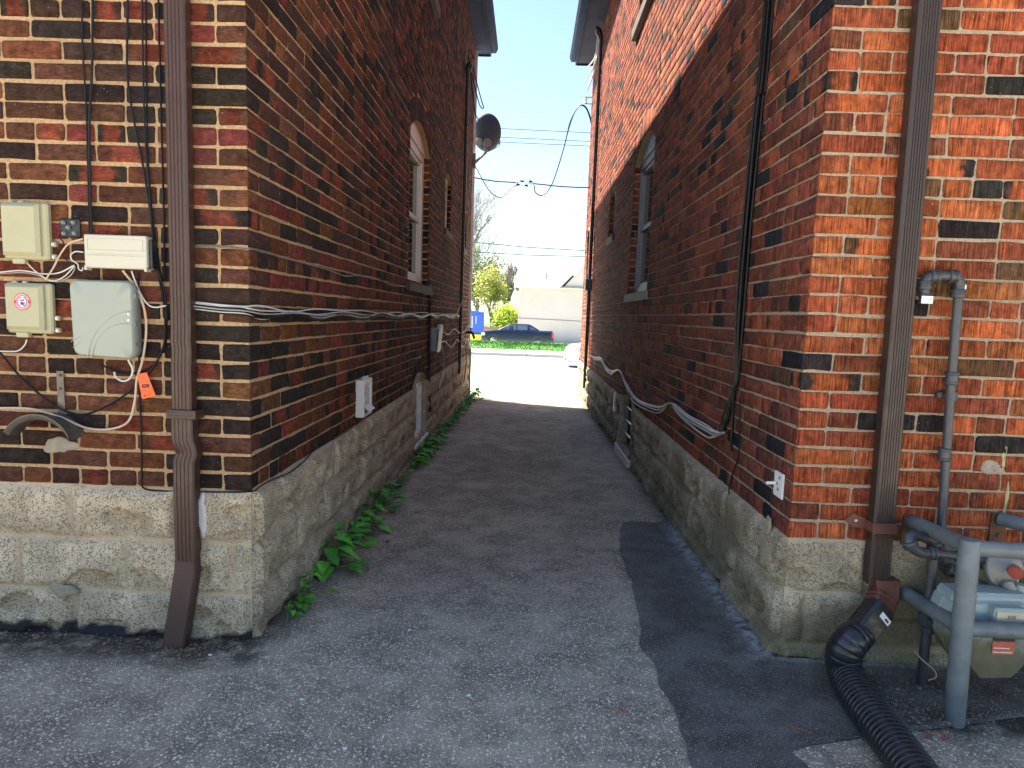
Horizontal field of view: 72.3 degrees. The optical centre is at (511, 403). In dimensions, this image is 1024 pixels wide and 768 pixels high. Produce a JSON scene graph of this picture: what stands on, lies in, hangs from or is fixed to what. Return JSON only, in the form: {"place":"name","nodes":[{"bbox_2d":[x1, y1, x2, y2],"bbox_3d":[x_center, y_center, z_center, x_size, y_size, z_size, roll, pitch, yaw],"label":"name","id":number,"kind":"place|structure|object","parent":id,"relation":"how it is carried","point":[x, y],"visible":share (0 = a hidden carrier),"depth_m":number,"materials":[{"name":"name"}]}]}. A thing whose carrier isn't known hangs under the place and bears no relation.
{"place":"outdoors","nodes":[
{"label":"outdoors","id":0,"kind":"place"},
{"bbox_2d":[470,334,480,339],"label":"loading platform","id":1,"kind":"structure","parent":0,"point":[477,336],"depth_m":60.05,"materials":[{"name":"yellow paint"}]},
{"bbox_2d":[471,311,484,333],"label":"portable toilet","id":2,"kind":"object","parent":1,"relation":"on","point":[477,321],"visible":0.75,"depth_m":60.19,"materials":[{"name":"blue plastic"}]},
{"bbox_2d":[478,314,481,332],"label":"door","id":3,"kind":"structure","parent":2,"relation":"in","point":[479,315],"depth_m":60.17,"materials":[{"name":"blue plastic"}]},
{"bbox_2d":[0,395,1023,767],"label":"driveway","id":4,"kind":"structure","parent":0,"point":[548,691],"depth_m":2.49,"materials":[{"name":"asphalt"}]},
{"bbox_2d":[0,0,497,640],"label":"brick house","id":5,"kind":"structure","parent":4,"relation":"on","point":[328,134],"depth_m":2.62,"materials":[{"name":"red brick"}]},
{"bbox_2d":[0,200,58,263],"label":"cable box","id":6,"kind":"object","parent":5,"relation":"attached to","point":[26,232],"visible":0.98,"depth_m":2.44,"materials":[{"name":"beige plastic"}]},
{"bbox_2d":[5,281,62,337],"bbox_3d":[-1.704,-0.332,2.489,0.182,0.199,0.050,2,7,1],"label":"cable box","id":7,"kind":"object","parent":5,"relation":"attached to","point":[30,308],"visible":1,"depth_m":2.47,"materials":[{"name":"beige plastic"}]},
{"bbox_2d":[0,265,74,274],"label":"wire","id":8,"kind":"object","parent":5,"relation":"attached to","point":[39,273],"visible":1,"depth_m":2.48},
{"bbox_2d":[0,267,75,281],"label":"wire","id":9,"kind":"object","parent":5,"relation":"attached to","point":[39,275],"visible":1,"depth_m":2.49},
{"bbox_2d":[4,371,84,439],"bbox_3d":[-1.666,0.008,2.500,0.229,0.240,0.106,2,7,1],"label":"hose hanger","id":10,"kind":"object","parent":5,"relation":"attached to","point":[18,425],"visible":1,"depth_m":2.51,"materials":[{"name":"metal"}]},
{"bbox_2d":[27,263,74,281],"bbox_3d":[-1.632,-0.463,2.480,0.172,0.063,0.004,2,7,1],"label":"wire","id":11,"kind":"object","parent":5,"relation":"attached to","point":[52,280],"visible":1,"depth_m":2.48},
{"bbox_2d":[60,219,80,237],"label":"terminal block","id":12,"kind":"structure","parent":5,"relation":"attached to","point":[70,228],"depth_m":2.46,"materials":[{"name":"black plastic"}]},
{"bbox_2d":[0,270,146,430],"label":"cable","id":13,"kind":"object","parent":5,"relation":"attached to","point":[136,380],"visible":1,"depth_m":2.53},
{"bbox_2d":[137,372,155,398],"bbox_3d":[-1.309,-0.061,2.508,0.066,0.098,0.003,2,7,1],"label":"tag","id":14,"kind":"object","parent":13,"relation":"hanging from","point":[146,388],"visible":1,"depth_m":2.51,"materials":[{"name":"orange plastic"}]},
{"bbox_2d":[0,318,165,415],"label":"cable","id":15,"kind":"object","parent":5,"relation":"attached to","point":[60,408],"visible":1,"depth_m":2.52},
{"bbox_2d":[81,0,89,233],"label":"cable","id":16,"kind":"object","parent":5,"relation":"attached to","point":[84,79],"visible":0.99,"depth_m":2.41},
{"bbox_2d":[88,0,93,233],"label":"cable","id":17,"kind":"object","parent":5,"relation":"attached to","point":[89,111],"visible":0.99,"depth_m":2.41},
{"bbox_2d":[70,280,141,358],"bbox_3d":[-1.430,-0.295,2.472,0.228,0.271,0.064,2,7,1],"label":"gateway box","id":18,"kind":"object","parent":5,"relation":"attached to","point":[106,318],"visible":1,"depth_m":2.44,"materials":[{"name":"grey plastic"}]},
{"bbox_2d":[113,360,133,381],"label":"cable","id":19,"kind":"object","parent":18,"relation":"hanging from","point":[131,375],"visible":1,"depth_m":2.51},
{"bbox_2d":[84,234,157,271],"bbox_3d":[-1.369,-0.523,2.454,0.231,0.122,0.056,2,7,1],"label":"splitter box","id":20,"kind":"object","parent":5,"relation":"attached to","point":[119,252],"visible":1,"depth_m":2.43,"materials":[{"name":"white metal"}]},
{"bbox_2d":[45,238,82,280],"bbox_3d":[-1.576,-0.505,2.463,0.144,0.152,0.006,2,7,1],"label":"wire","id":21,"kind":"object","parent":20,"relation":"attached to","point":[54,265],"visible":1,"depth_m":2.46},
{"bbox_2d":[131,271,166,307],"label":"cable","id":22,"kind":"object","parent":20,"relation":"attached to","point":[142,296],"visible":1,"depth_m":2.48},
{"bbox_2d":[102,302,167,374],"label":"cable","id":23,"kind":"object","parent":5,"relation":"attached to","point":[149,367],"visible":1,"depth_m":2.52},
{"bbox_2d":[126,0,167,352],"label":"cable","id":24,"kind":"object","parent":5,"relation":"attached to","point":[129,93],"visible":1,"depth_m":2.41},
{"bbox_2d":[145,0,162,301],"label":"cable","id":25,"kind":"object","parent":5,"relation":"attached to","point":[147,130],"visible":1,"depth_m":2.41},
{"bbox_2d":[141,0,167,322],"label":"cable","id":26,"kind":"object","parent":5,"relation":"attached to","point":[142,32],"visible":1,"depth_m":2.42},
{"bbox_2d":[157,0,165,279],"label":"cable","id":27,"kind":"object","parent":5,"relation":"attached to","point":[161,124],"visible":1,"depth_m":2.42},
{"bbox_2d":[162,0,203,648],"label":"downspout","id":28,"kind":"object","parent":5,"relation":"attached to","point":[184,413],"visible":1,"depth_m":2.46,"materials":[{"name":"brown paint"}]},
{"bbox_2d":[138,272,352,492],"bbox_3d":[-1.123,-0.151,3.244,0.429,0.796,1.451,2,7,1],"label":"cable","id":29,"kind":"object","parent":5,"relation":"attached to","point":[256,489],"visible":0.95,"depth_m":2.57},
{"bbox_2d":[195,245,407,286],"bbox_3d":[-0.999,-0.737,4.061,0.245,0.035,3.227,2,7,1],"label":"cable","id":30,"kind":"object","parent":5,"relation":"attached to","point":[288,259],"visible":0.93,"depth_m":2.77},
{"bbox_2d":[194,304,453,317],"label":"cable","id":31,"kind":"object","parent":5,"relation":"attached to","point":[254,314],"visible":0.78,"depth_m":2.67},
{"bbox_2d":[195,310,452,319],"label":"cable","id":32,"kind":"object","parent":5,"relation":"attached to","point":[297,314],"visible":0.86,"depth_m":2.69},
{"bbox_2d":[196,301,452,314],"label":"cable","id":33,"kind":"object","parent":5,"relation":"attached to","point":[302,310],"visible":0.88,"depth_m":3.01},
{"bbox_2d":[195,303,455,317],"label":"cable","id":34,"kind":"object","parent":5,"relation":"attached to","point":[293,311],"visible":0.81,"depth_m":2.71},
{"bbox_2d":[196,307,455,321],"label":"cable","id":35,"kind":"object","parent":5,"relation":"attached to","point":[305,315],"visible":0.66,"depth_m":2.69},
{"bbox_2d":[194,306,459,316],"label":"cable","id":36,"kind":"object","parent":5,"relation":"attached to","point":[291,312],"visible":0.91,"depth_m":2.68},
{"bbox_2d":[195,308,458,319],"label":"cable","id":37,"kind":"object","parent":5,"relation":"attached to","point":[285,312],"visible":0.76,"depth_m":2.56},
{"bbox_2d":[355,375,373,417],"bbox_3d":[-0.876,-0.044,4.208,0.076,0.236,0.220,2,7,1],"label":"wall vent","id":38,"kind":"object","parent":5,"relation":"attached to","point":[363,403],"depth_m":4.11,"materials":[{"name":"white plastic"}]},
{"bbox_2d":[406,122,432,294],"bbox_3d":[-0.859,-1.714,6.233,0.150,1.449,1.350,2,7,1],"label":"window","id":39,"kind":"structure","parent":5,"relation":"in","point":[417,155],"depth_m":6.51,"materials":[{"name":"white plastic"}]},
{"bbox_2d":[414,374,428,449],"bbox_3d":[-0.901,0.040,6.527,0.155,0.654,0.780,2,7,1],"label":"window","id":40,"kind":"structure","parent":5,"relation":"in","point":[418,397],"depth_m":6.80,"materials":[{"name":"beige wood"}]},
{"bbox_2d":[428,296,430,411],"bbox_3d":[-0.828,-0.489,7.050,0.032,1.171,0.054,5,8,23],"label":"conduit","id":41,"kind":"object","parent":5,"relation":"attached to","point":[429,349],"visible":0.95,"depth_m":7.04,"materials":[{"name":"black plastic"}]},
{"bbox_2d":[430,0,440,18],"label":"window","id":42,"kind":"structure","parent":5,"relation":"in","point":[435,5],"depth_m":6.52,"materials":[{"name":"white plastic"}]},
{"bbox_2d":[430,326,442,351],"bbox_3d":[-0.784,-0.670,7.303,0.100,0.270,0.300,2,7,1],"label":"electrical box","id":43,"kind":"object","parent":5,"relation":"attached to","point":[436,333],"visible":1,"depth_m":7.18,"materials":[{"name":"grey plastic"}]},
{"bbox_2d":[444,178,452,240],"bbox_3d":[-0.798,-2.328,8.307,0.140,0.719,0.720,2,7,1],"label":"window","id":44,"kind":"structure","parent":5,"relation":"in","point":[446,232],"depth_m":8.53,"materials":[{"name":"white plastic"}]},
{"bbox_2d":[458,48,483,373],"bbox_3d":[-0.575,-2.656,9.996,0.098,4.457,0.550,5,8,25],"label":"conduit","id":45,"kind":"object","parent":5,"relation":"attached to","point":[468,68],"visible":1,"depth_m":9.80,"materials":[{"name":"black plastic"}]},
{"bbox_2d":[467,50,477,395],"bbox_3d":[-0.656,-2.896,11.600,0.080,5.570,0.080,2,7,1],"label":"downspout","id":46,"kind":"object","parent":5,"relation":"attached to","point":[469,350],"visible":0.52,"depth_m":11.57,"materials":[{"name":"brown metal"}]},
{"bbox_2d":[473,113,500,168],"bbox_3d":[-0.384,-4.321,11.715,0.353,0.947,0.952,7,9,37],"label":"satellite dish","id":47,"kind":"object","parent":5,"relation":"attached to","point":[488,134],"visible":0.91,"depth_m":11.58,"materials":[{"name":"grey metal"}]},
{"bbox_2d":[286,599,312,622],"bbox_3d":[-0.883,0.842,2.892,0.092,0.053,0.212,2,7,1],"label":"weed plant","id":48,"kind":"object","parent":4,"relation":"on","point":[298,605],"visible":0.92,"depth_m":2.85,"materials":[{"name":"green plant"}]},
{"bbox_2d":[294,573,340,610],"bbox_3d":[-0.871,0.799,3.017,0.193,0.109,0.270,5,8,24],"label":"weed plant","id":49,"kind":"object","parent":4,"relation":"on","point":[302,597],"visible":0.91,"depth_m":2.99,"materials":[{"name":"green plant"}]},
{"bbox_2d":[309,522,381,581],"bbox_3d":[-0.817,0.732,3.465,0.290,0.210,0.542,2,7,1],"label":"weed plant","id":50,"kind":"object","parent":4,"relation":"on","point":[324,569],"visible":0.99,"depth_m":3.38,"materials":[{"name":"green plant"}]},
{"bbox_2d":[334,516,379,551],"bbox_3d":[-0.843,0.717,3.835,0.198,0.118,0.419,2,7,1],"label":"weed plant","id":51,"kind":"object","parent":4,"relation":"on","point":[353,523],"visible":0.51,"depth_m":3.86,"materials":[{"name":"green plant"}]},
{"bbox_2d":[356,503,391,533],"bbox_3d":[-0.825,0.673,4.136,0.198,0.146,0.392,-1,8,-19],"label":"weed plant","id":52,"kind":"object","parent":4,"relation":"on","point":[369,513],"visible":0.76,"depth_m":4.09,"materials":[{"name":"green plant"}]},
{"bbox_2d":[367,481,411,512],"bbox_3d":[-0.794,0.616,4.590,0.275,0.170,0.484,2,7,1],"label":"weed plant","id":53,"kind":"object","parent":4,"relation":"on","point":[382,499],"visible":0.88,"depth_m":4.59,"materials":[{"name":"green plant"}]},
{"bbox_2d":[408,453,430,473],"bbox_3d":[-0.774,0.502,5.883,0.182,0.110,0.386,2,7,1],"label":"weed plant","id":54,"kind":"object","parent":4,"relation":"on","point":[417,458],"visible":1,"depth_m":5.90,"materials":[{"name":"green plant"}]},
{"bbox_2d":[413,442,436,464],"bbox_3d":[-0.777,0.450,6.210,0.245,0.153,0.444,2,7,1],"label":"weed plant","id":55,"kind":"object","parent":4,"relation":"on","point":[421,450],"visible":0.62,"depth_m":6.22,"materials":[{"name":"green plant"}]},
{"bbox_2d":[418,440,441,456],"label":"weed plant","id":56,"kind":"object","parent":4,"relation":"on","point":[427,443],"visible":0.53,"depth_m":6.53,"materials":[{"name":"green plant"}]},
{"bbox_2d":[423,434,446,451],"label":"weed plant","id":57,"kind":"object","parent":4,"relation":"on","point":[436,440],"visible":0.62,"depth_m":6.89,"materials":[{"name":"green plant"}]},
{"bbox_2d":[427,431,448,442],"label":"weed plant","id":58,"kind":"object","parent":4,"relation":"on","point":[441,437],"visible":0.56,"depth_m":7.16,"materials":[{"name":"green plant"}]},
{"bbox_2d":[436,425,448,435],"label":"weed plant","id":59,"kind":"object","parent":4,"relation":"on","point":[442,430],"visible":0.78,"depth_m":7.58,"materials":[{"name":"green plant"}]},
{"bbox_2d":[439,419,457,429],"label":"weed plant","id":60,"kind":"object","parent":4,"relation":"on","point":[447,422],"visible":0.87,"depth_m":8.07,"materials":[{"name":"green plant"}]},
{"bbox_2d":[453,402,467,412],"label":"weed plant","id":61,"kind":"object","parent":4,"relation":"on","point":[464,408],"visible":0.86,"depth_m":9.61,"materials":[{"name":"green plant"}]},
{"bbox_2d":[464,391,481,401],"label":"weed plant","id":62,"kind":"object","parent":4,"relation":"on","point":[472,394],"visible":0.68,"depth_m":11.35,"materials":[{"name":"green plant"}]},
{"bbox_2d":[466,386,483,397],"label":"weed plant","id":63,"kind":"object","parent":4,"relation":"on","point":[477,390],"visible":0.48,"depth_m":11.72,"materials":[{"name":"green plant"}]},
{"bbox_2d":[1,511,1023,763],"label":"leaf litter","id":64,"kind":"object","parent":4,"relation":"on","point":[603,707],"visible":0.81,"depth_m":2.48,"materials":[{"name":"plant"}]},
{"bbox_2d":[570,0,1023,671],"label":"brick house","id":65,"kind":"structure","parent":4,"relation":"on","point":[678,92],"depth_m":2.58,"materials":[{"name":"red brick"}]},
{"bbox_2d":[535,183,588,187],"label":"service cable","id":66,"kind":"object","parent":65,"relation":"attached to","point":[560,186],"visible":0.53,"depth_m":12.21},
{"bbox_2d":[516,178,534,186],"bbox_3d":[0.231,-3.841,12.219,0.337,0.152,0.032,2,7,1],"label":"cable splice","id":67,"kind":"object","parent":66,"relation":"attached to","point":[526,185],"visible":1,"depth_m":12.21,"materials":[{"name":"black plastic"}]},
{"bbox_2d":[476,168,515,197],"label":"service cable","id":68,"kind":"object","parent":67,"relation":"attached to","point":[491,192],"visible":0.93,"depth_m":12.24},
{"bbox_2d":[534,105,590,195],"bbox_3d":[0.910,-4.420,12.282,1.000,1.566,0.019,2,7,1],"label":"service cable","id":69,"kind":"object","parent":65,"relation":"attached to","point":[564,147],"visible":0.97,"depth_m":12.26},
{"bbox_2d":[583,26,602,387],"bbox_3d":[1.185,-2.950,10.919,0.155,5.433,0.447,-1,8,-20],"label":"downspout","id":70,"kind":"object","parent":65,"relation":"attached to","point":[599,45],"visible":1,"depth_m":10.73,"materials":[{"name":"black plastic"}]},
{"bbox_2d":[605,190,615,245],"bbox_3d":[1.264,-2.292,8.556,0.140,0.669,0.700,2,7,1],"label":"window","id":71,"kind":"structure","parent":65,"relation":"in","point":[611,238],"depth_m":8.74,"materials":[{"name":"grey glass"}]},
{"bbox_2d":[614,394,631,467],"bbox_3d":[1.134,0.271,6.685,0.180,0.789,0.950,2,7,1],"label":"window","id":72,"kind":"structure","parent":65,"relation":"in","point":[618,451],"depth_m":6.92,"materials":[{"name":"grey metal"}]},
{"bbox_2d":[624,133,655,302],"bbox_3d":[1.201,-1.648,6.299,0.145,1.454,1.280,2,7,1],"label":"window","id":73,"kind":"structure","parent":65,"relation":"in","point":[640,293],"depth_m":6.59,"materials":[{"name":"white glass"}]},
{"bbox_2d":[631,0,651,41],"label":"window","id":74,"kind":"structure","parent":65,"relation":"in","point":[645,5],"depth_m":6.55,"materials":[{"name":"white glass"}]},
{"bbox_2d":[591,355,717,431],"bbox_3d":[1.105,-0.248,7.034,0.008,0.180,7.344,2,7,1],"label":"cable","id":75,"kind":"object","parent":65,"relation":"attached to","point":[662,405],"visible":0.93,"depth_m":4.53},
{"bbox_2d":[592,356,719,432],"bbox_3d":[1.105,-0.238,7.035,0.012,0.184,7.345,2,7,1],"label":"cable","id":76,"kind":"object","parent":65,"relation":"attached to","point":[691,419],"visible":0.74,"depth_m":4.28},
{"bbox_2d":[590,354,724,435],"bbox_3d":[1.091,-0.224,6.949,0.012,0.180,7.254,2,7,1],"label":"cable","id":77,"kind":"object","parent":65,"relation":"attached to","point":[694,424],"visible":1,"depth_m":4.60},
{"bbox_2d":[603,365,719,438],"bbox_3d":[1.097,-0.211,6.995,0.010,0.208,7.300,2,7,1],"label":"cable","id":78,"kind":"object","parent":65,"relation":"attached to","point":[697,430],"visible":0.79,"depth_m":4.29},
{"bbox_2d":[728,396,740,494],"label":"cable","id":79,"kind":"object","parent":65,"relation":"attached to","point":[738,444],"visible":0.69,"depth_m":3.12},
{"bbox_2d":[718,141,752,431],"bbox_3d":[1.105,-2.260,3.024,0.021,4.888,0.292,2,7,1],"label":"cable","id":80,"kind":"object","parent":65,"relation":"attached to","point":[738,302],"visible":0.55,"depth_m":3.23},
{"bbox_2d":[719,0,766,431],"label":"cable","id":81,"kind":"object","parent":65,"relation":"attached to","point":[748,163],"visible":0.88,"depth_m":3.12,"materials":[{"name":"rubber"}]},
{"bbox_2d":[720,0,770,431],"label":"cable","id":82,"kind":"object","parent":65,"relation":"attached to","point":[749,212],"visible":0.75,"depth_m":3.12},
{"bbox_2d":[722,0,769,434],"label":"cable","id":83,"kind":"object","parent":65,"relation":"attached to","point":[750,181],"visible":0.88,"depth_m":3.09,"materials":[{"name":"rubber"}]},
{"bbox_2d":[730,0,774,450],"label":"cable","id":84,"kind":"object","parent":65,"relation":"attached to","point":[752,207],"visible":0.97,"depth_m":3.08,"materials":[{"name":"rubber"}]},
{"bbox_2d":[766,470,784,499],"bbox_3d":[0.990,0.307,2.646,0.045,0.095,0.090,2,7,1],"label":"outlet plate","id":85,"kind":"object","parent":65,"relation":"attached to","point":[778,482],"visible":1,"depth_m":2.64,"materials":[{"name":"grey plastic"}]},
{"bbox_2d":[845,0,942,614],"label":"downspout","id":86,"kind":"object","parent":65,"relation":"attached to","point":[880,525],"visible":0.89,"depth_m":2.39,"materials":[{"name":"brown metal"}]},
{"bbox_2d":[824,598,938,767],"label":"drain hose","id":87,"kind":"object","parent":86,"relation":"attached to","point":[890,738],"visible":1,"depth_m":2.23,"materials":[{"name":"black plastic"}]},
{"bbox_2d":[916,269,966,549],"bbox_3d":[1.466,0.052,2.453,0.194,1.025,0.066,2,7,1],"label":"gas pipe","id":88,"kind":"object","parent":65,"relation":"attached to","point":[958,291],"visible":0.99,"depth_m":2.41,"materials":[{"name":"metal"}]},
{"bbox_2d":[619,520,1023,767],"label":"asphalt patch","id":89,"kind":"object","parent":4,"relation":"on","point":[728,716],"visible":0.95,"depth_m":2.46,"materials":[{"name":"asphalt"}]},
{"bbox_2d":[902,530,988,685],"bbox_3d":[1.460,0.745,2.392,0.291,0.632,0.184,-3,9,-34],"label":"gas riser","id":90,"kind":"object","parent":89,"relation":"on","point":[934,554],"visible":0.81,"depth_m":2.41,"materials":[{"name":"metal"}]},
{"bbox_2d":[930,583,1023,677],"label":"gas meter","id":91,"kind":"object","parent":90,"relation":"attached to","point":[996,658],"visible":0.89,"depth_m":2.28,"materials":[{"name":"grey metal"}]},
{"bbox_2d":[979,557,1023,590],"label":"gas regulator","id":92,"kind":"object","parent":91,"relation":"on","point":[1005,573],"visible":0.67,"depth_m":2.33,"materials":[{"name":"metal"}]},
{"bbox_2d":[900,512,1023,728],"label":"pipe guard","id":93,"kind":"object","parent":89,"relation":"on","point":[962,624],"visible":0.83,"depth_m":2.20,"materials":[{"name":"metal"}]},
{"bbox_2d":[481,324,553,342],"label":"car","id":94,"kind":"object","parent":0,"point":[520,332],"visible":0.73,"depth_m":53.80,"materials":[{"name":"blue paint"}]},
{"bbox_2d":[472,348,563,354],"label":"pavement","id":95,"kind":"structure","parent":0,"point":[517,351],"depth_m":38.72,"materials":[{"name":"concrete"}]},
{"bbox_2d":[470,340,573,351],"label":"grass verge","id":96,"kind":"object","parent":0,"point":[519,347],"depth_m":44.29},
{"bbox_2d":[472,149,516,266],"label":"tree","id":97,"kind":"object","parent":96,"relation":"on","point":[479,225],"visible":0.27,"depth_m":47.59,"materials":[{"name":"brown plant"}]},
{"bbox_2d":[470,365,578,398],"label":"forecourt","id":98,"kind":"structure","parent":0,"point":[527,381],"depth_m":16.47,"materials":[{"name":"concrete"}]},
{"bbox_2d":[471,354,577,368],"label":"road","id":99,"kind":"structure","parent":0,"point":[520,361],"depth_m":31.99,"materials":[{"name":"asphalt"}]},
{"bbox_2d":[472,351,563,357],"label":"kerb","id":100,"kind":"structure","parent":99,"relation":"on","point":[518,354],"depth_m":36.97,"materials":[{"name":"concrete"}]},
{"bbox_2d":[563,343,580,362],"bbox_3d":[4.541,-2.296,29.747,4.635,1.619,1.890,2,7,1],"label":"car","id":101,"kind":"object","parent":99,"relation":"on","point":[571,353],"visible":0.11,"depth_m":28.95,"materials":[{"name":"silver metal"}]},
{"bbox_2d":[473,242,584,250],"bbox_3d":[0.813,-8.338,37.249,66.640,2.829,0.043,2,7,1],"label":"power line","id":102,"kind":"object","parent":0,"point":[528,247],"visible":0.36,"depth_m":37.24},
{"bbox_2d":[473,251,584,256],"bbox_3d":[0.814,-7.933,37.299,66.647,0.655,0.043,2,7,1],"label":"power line","id":103,"kind":"object","parent":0,"point":[530,255],"visible":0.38,"depth_m":37.29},
{"bbox_2d":[471,0,592,316],"label":"sky","id":104,"kind":"structure","parent":0,"point":[532,83],"materials":[{"name":"white"}]},
{"bbox_2d":[514,264,583,342],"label":"stucco house","id":105,"kind":"structure","parent":0,"point":[553,303],"depth_m":65.37,"materials":[{"name":"paint"}]},
{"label":"lawn","id":106,"kind":"structure","parent":0,"visible":0},
{"bbox_2d":[471,240,502,299],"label":"tree","id":107,"kind":"object","parent":106,"relation":"on","point":[478,254],"visible":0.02,"depth_m":87.01,"materials":[{"name":"green plant"}]},
{"bbox_2d":[471,246,511,310],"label":"tree","id":108,"kind":"object","parent":106,"relation":"on","point":[475,273],"visible":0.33,"depth_m":77.62,"materials":[{"name":"green plant"}]},
{"bbox_2d":[472,262,512,325],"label":"tree","id":109,"kind":"object","parent":106,"relation":"on","point":[490,291],"visible":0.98,"depth_m":70.95,"materials":[{"name":"green plant"}]},
{"bbox_2d":[487,304,505,326],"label":"bush","id":110,"kind":"object","parent":106,"relation":"on","point":[492,317],"visible":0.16,"depth_m":69.40,"materials":[{"name":"green plant"}]},
{"bbox_2d":[491,295,517,326],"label":"bush","id":111,"kind":"object","parent":106,"relation":"on","point":[508,316],"visible":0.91,"depth_m":67.58,"materials":[{"name":"green plant"}]},
{"bbox_2d":[500,258,517,326],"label":"tree","id":112,"kind":"object","parent":106,"relation":"on","point":[510,279],"visible":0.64,"depth_m":81.02,"materials":[{"name":"green plant"}]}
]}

